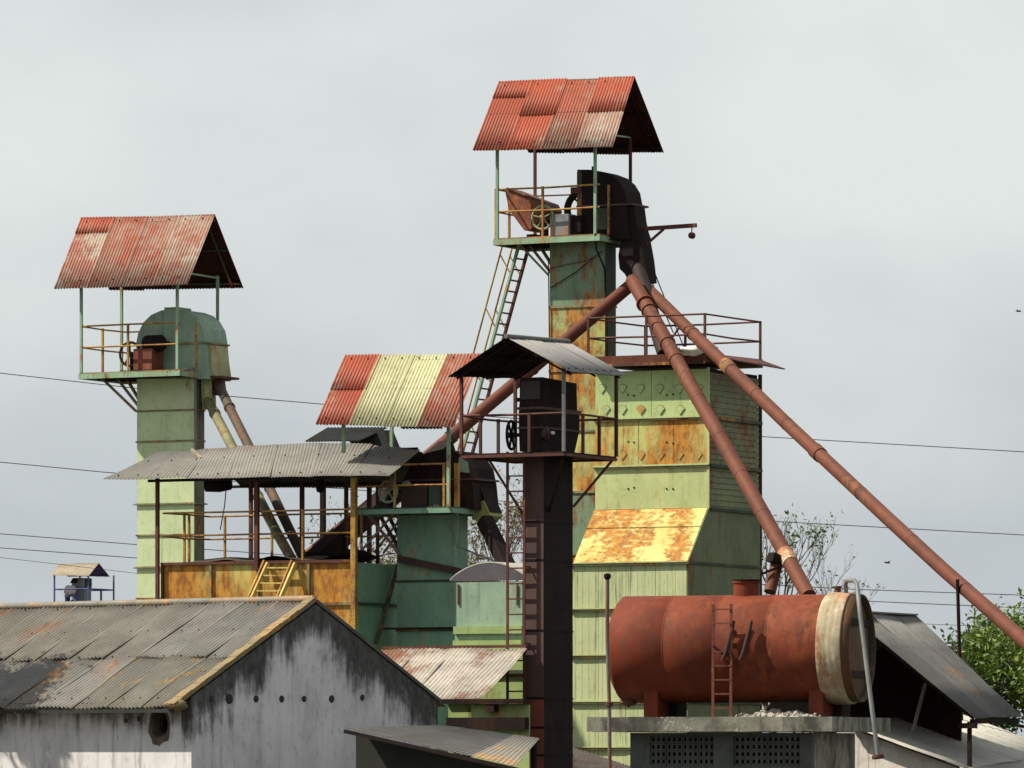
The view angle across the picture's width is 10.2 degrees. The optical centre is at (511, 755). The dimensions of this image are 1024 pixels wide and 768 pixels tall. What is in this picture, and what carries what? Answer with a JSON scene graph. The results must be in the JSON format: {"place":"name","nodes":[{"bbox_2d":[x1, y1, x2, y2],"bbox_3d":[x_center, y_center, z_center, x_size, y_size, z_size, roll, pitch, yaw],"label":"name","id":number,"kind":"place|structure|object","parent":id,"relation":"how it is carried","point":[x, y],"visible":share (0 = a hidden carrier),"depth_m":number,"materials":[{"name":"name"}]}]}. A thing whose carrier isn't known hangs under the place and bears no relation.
{"place":"outdoors","nodes":[
{"label":"outdoors","id":0,"kind":"place"},
{"bbox_2d":[51,563,114,601],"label":"distant tower","id":1,"kind":"structure","parent":0,"point":[83,588],"depth_m":399.59,"materials":[{"name":"metal"}]},
{"bbox_2d":[63,585,78,600],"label":"drive motor","id":2,"kind":"object","parent":1,"relation":"on","point":[69,594],"visible":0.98,"depth_m":399.13,"materials":[{"name":"blue paint"}]},
{"bbox_2d":[54,214,242,599],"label":"elevator tower","id":3,"kind":"structure","parent":0,"point":[161,252],"depth_m":127.63,"materials":[{"name":"metal"}]},
{"bbox_2d":[119,335,169,370],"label":"drive motor","id":4,"kind":"object","parent":3,"relation":"on","point":[144,358],"visible":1,"depth_m":127.28,"materials":[{"name":"red paint"}]},
{"bbox_2d":[203,397,296,557],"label":"chute pipe","id":5,"kind":"object","parent":3,"relation":"attached to","point":[229,441],"visible":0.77,"depth_m":123.12,"materials":[{"name":"metal"}]},
{"bbox_2d":[216,384,306,557],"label":"chute pipe","id":6,"kind":"object","parent":3,"relation":"attached to","point":[245,439],"visible":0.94,"depth_m":123.33,"materials":[{"name":"brown metal"}]},
{"bbox_2d":[0,595,445,767],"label":"white building","id":7,"kind":"structure","parent":0,"point":[272,682],"depth_m":102.33,"materials":[{"name":"concrete"}]},
{"bbox_2d":[381,645,528,749],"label":"shed","id":8,"kind":"structure","parent":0,"point":[468,672],"depth_m":113.68,"materials":[{"name":"metal"}]},
{"bbox_2d":[0,557,966,625],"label":"power cable","id":9,"kind":"object","parent":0,"point":[136,573],"visible":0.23,"depth_m":175.99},
{"bbox_2d":[0,462,1020,534],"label":"power cable","id":10,"kind":"object","parent":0,"point":[519,502],"visible":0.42,"depth_m":167.99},
{"bbox_2d":[0,547,1021,607],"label":"power cable","id":11,"kind":"object","parent":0,"point":[134,557],"visible":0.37,"depth_m":169.99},
{"bbox_2d":[0,533,1022,595],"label":"power cable","id":12,"kind":"object","parent":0,"point":[396,562],"visible":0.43,"depth_m":171.99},
{"bbox_2d":[0,373,1023,451],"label":"power cable","id":13,"kind":"object","parent":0,"point":[518,418],"visible":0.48,"depth_m":167.99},
{"bbox_2d":[0,0,1023,736],"label":"sky","id":14,"kind":"structure","parent":0,"point":[849,174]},
{"bbox_2d":[473,76,696,560],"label":"elevator tower","id":15,"kind":"structure","parent":0,"point":[604,115],"depth_m":130.60,"materials":[{"name":"metal"}]},
{"bbox_2d":[305,281,630,551],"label":"spout pipe","id":16,"kind":"object","parent":15,"relation":"attached to","point":[573,333],"visible":0.54,"depth_m":128.83,"materials":[{"name":"brown metal"}]},
{"bbox_2d":[454,245,529,452],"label":"inclined ladder","id":17,"kind":"object","parent":15,"relation":"attached to","point":[501,312],"visible":0.6,"depth_m":131.96,"materials":[{"name":"metal"}]},
{"bbox_2d":[505,187,561,236],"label":"feed scoop","id":18,"kind":"object","parent":15,"relation":"on","point":[518,200],"visible":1,"depth_m":131.27,"materials":[{"name":"red paint"}]},
{"bbox_2d":[531,187,583,235],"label":"drive motor","id":19,"kind":"object","parent":15,"relation":"on","point":[567,222],"visible":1,"depth_m":130.54,"materials":[{"name":"grey paint"}]},
{"bbox_2d":[631,261,664,353],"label":"spout pipe","id":20,"kind":"object","parent":15,"relation":"attached to","point":[639,270],"visible":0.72,"depth_m":129.53,"materials":[{"name":"brown metal"}]},
{"bbox_2d":[573,747,629,767],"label":"rusty roof","id":21,"kind":"structure","parent":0,"point":[583,759],"depth_m":119.21,"materials":[{"name":"metal"}]},
{"bbox_2d":[765,611,1023,767],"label":"shed","id":22,"kind":"structure","parent":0,"point":[929,686],"depth_m":109.23,"materials":[{"name":"metal"}]},
{"label":"ground","id":23,"kind":"structure","parent":0,"visible":0},
{"bbox_2d":[103,442,423,631],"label":"shelter roof","id":24,"kind":"structure","parent":23,"relation":"on","point":[320,467],"depth_m":120.24,"materials":[{"name":"metal"}]},
{"bbox_2d":[306,427,399,539],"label":"bucket elevator","id":25,"kind":"object","parent":24,"relation":"attached to","point":[377,436],"visible":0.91,"depth_m":123.50,"materials":[{"name":"metal"}]},
{"bbox_2d":[306,441,455,556],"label":"conveyor trough","id":26,"kind":"object","parent":24,"relation":"attached to","point":[329,544],"visible":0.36,"depth_m":121.35,"materials":[{"name":"metal"}]},
{"bbox_2d":[161,508,396,649],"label":"storage bin","id":27,"kind":"object","parent":23,"relation":"on","point":[326,583],"visible":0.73,"depth_m":119.97,"materials":[{"name":"metal"}]},
{"bbox_2d":[247,560,297,596],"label":"short ladder","id":28,"kind":"object","parent":27,"relation":"on","point":[280,591],"visible":0.66,"depth_m":119.47,"materials":[{"name":"yellow metal"}]},
{"bbox_2d":[193,549,396,564],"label":"grain heap","id":29,"kind":"object","parent":27,"relation":"in","point":[364,556],"visible":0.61,"depth_m":120.05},
{"bbox_2d":[316,353,502,751],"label":"elevator tower","id":30,"kind":"structure","parent":23,"relation":"on","point":[410,391],"depth_m":119.30,"materials":[{"name":"green metal"}]},
{"bbox_2d":[378,480,445,507],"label":"drive motor","id":31,"kind":"object","parent":30,"relation":"on","point":[421,496],"visible":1,"depth_m":118.75,"materials":[{"name":"brown paint"}]},
{"bbox_2d":[298,464,522,581],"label":"tree","id":32,"kind":"object","parent":23,"relation":"on","point":[512,526],"visible":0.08,"depth_m":136.51,"materials":[{"name":"grey plant"}]},
{"bbox_2d":[356,736,517,767],"bbox_3d":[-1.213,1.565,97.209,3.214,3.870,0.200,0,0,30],"label":"store shed","id":33,"kind":"structure","parent":23,"relation":"on","point":[370,753],"depth_m":97.50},
{"bbox_2d":[343,725,539,767],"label":"lean to canopy","id":34,"kind":"object","parent":23,"relation":"on","point":[508,749],"visible":1,"depth_m":97.78,"materials":[{"name":"metal"}]},
{"bbox_2d":[445,648,522,756],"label":"green base bin","id":35,"kind":"object","parent":23,"relation":"on","point":[497,690],"visible":0.23,"depth_m":114.95,"materials":[{"name":"metal"}]},
{"bbox_2d":[440,699,529,767],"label":"wall","id":36,"kind":"structure","parent":23,"relation":"on","point":[509,719],"depth_m":111.24,"materials":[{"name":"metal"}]},
{"bbox_2d":[450,562,522,645],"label":"arched bin","id":37,"kind":"object","parent":23,"relation":"on","point":[480,605],"visible":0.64,"depth_m":116.96,"materials":[{"name":"green metal"}]},
{"bbox_2d":[477,515,514,567],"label":"short chute","id":38,"kind":"object","parent":37,"relation":"attached to","point":[491,534],"visible":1,"depth_m":118.22,"materials":[{"name":"metal"}]},
{"bbox_2d":[448,334,627,767],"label":"elevator tower","id":39,"kind":"structure","parent":23,"relation":"on","point":[549,414],"depth_m":114.06,"materials":[{"name":"black metal"}]},
{"bbox_2d":[506,451,529,704],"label":"fixed ladder","id":40,"kind":"object","parent":39,"relation":"attached to","point":[524,490],"visible":0.77,"depth_m":113.88,"materials":[{"name":"brown metal"}]},
{"bbox_2d":[604,573,612,767],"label":"vent pole","id":41,"kind":"object","parent":23,"relation":"on","point":[608,703],"visible":1,"depth_m":102.97,"materials":[{"name":"metal"}]},
{"bbox_2d":[573,313,784,765],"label":"grain dryer","id":42,"kind":"object","parent":23,"relation":"on","point":[673,514],"visible":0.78,"depth_m":127.37,"materials":[{"name":"metal"}]},
{"bbox_2d":[679,342,718,357],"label":"white sack","id":43,"kind":"object","parent":42,"relation":"on","point":[693,351],"visible":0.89,"depth_m":126.72,"materials":[{"name":"fabric"}]},
{"bbox_2d":[626,274,815,594],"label":"spout pipe","id":44,"kind":"object","parent":42,"relation":"attached to","point":[646,305],"visible":0.98,"depth_m":122.97,"materials":[{"name":"brown metal"}]},
{"bbox_2d":[761,552,782,594],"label":"branch pipe","id":45,"kind":"object","parent":44,"relation":"attached to","point":[773,572],"visible":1,"depth_m":118.63,"materials":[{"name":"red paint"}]},
{"bbox_2d":[651,285,1023,649],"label":"spout pipe","id":46,"kind":"object","parent":42,"relation":"attached to","point":[903,532],"visible":0.99,"depth_m":118.36,"materials":[{"name":"brown metal"}]},
{"bbox_2d":[587,716,889,767],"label":"tank room","id":47,"kind":"object","parent":23,"relation":"on","point":[675,742],"visible":1,"depth_m":104.09,"materials":[{"name":"concrete"}]},
{"bbox_2d":[609,579,875,716],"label":"water tank","id":48,"kind":"object","parent":47,"relation":"on","point":[673,656],"visible":0.96,"depth_m":104.24,"materials":[{"name":"red metal"}]},
{"bbox_2d":[843,578,883,758],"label":"overflow pipe","id":49,"kind":"object","parent":48,"relation":"attached to","point":[877,755],"visible":1,"depth_m":102.32,"materials":[{"name":"grey metal"}]},
{"bbox_2d":[735,708,820,716],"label":"rubble heap","id":50,"kind":"object","parent":47,"relation":"on","point":[772,712],"visible":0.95,"depth_m":103.80,"materials":[{"name":"white stone"}]},
{"bbox_2d":[762,503,842,732],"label":"tree","id":51,"kind":"object","parent":23,"relation":"on","point":[787,585],"visible":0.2,"depth_m":134.28,"materials":[{"name":"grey plant"}]},
{"bbox_2d":[793,549,883,732],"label":"tree","id":52,"kind":"object","parent":23,"relation":"on","point":[831,580],"visible":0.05,"depth_m":136.51,"materials":[{"name":"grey plant"}]},
{"bbox_2d":[956,579,962,719],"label":"pipe prop","id":53,"kind":"object","parent":23,"relation":"on","point":[958,617],"visible":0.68,"depth_m":112.27,"materials":[{"name":"metal"}]},
{"bbox_2d":[933,591,1023,733],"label":"tree","id":54,"kind":"object","parent":23,"relation":"on","point":[1004,650],"visible":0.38,"depth_m":126.67,"materials":[{"name":"green plant"}]},
{"bbox_2d":[963,670,994,715],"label":"tree","id":55,"kind":"object","parent":23,"relation":"on","point":[987,676],"visible":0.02,"depth_m":122.95,"materials":[{"name":"green plant"}]},
{"bbox_2d":[942,587,1023,735],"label":"tree","id":56,"kind":"object","parent":23,"relation":"on","point":[974,644],"visible":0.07,"depth_m":130.21,"materials":[{"name":"green plant"}]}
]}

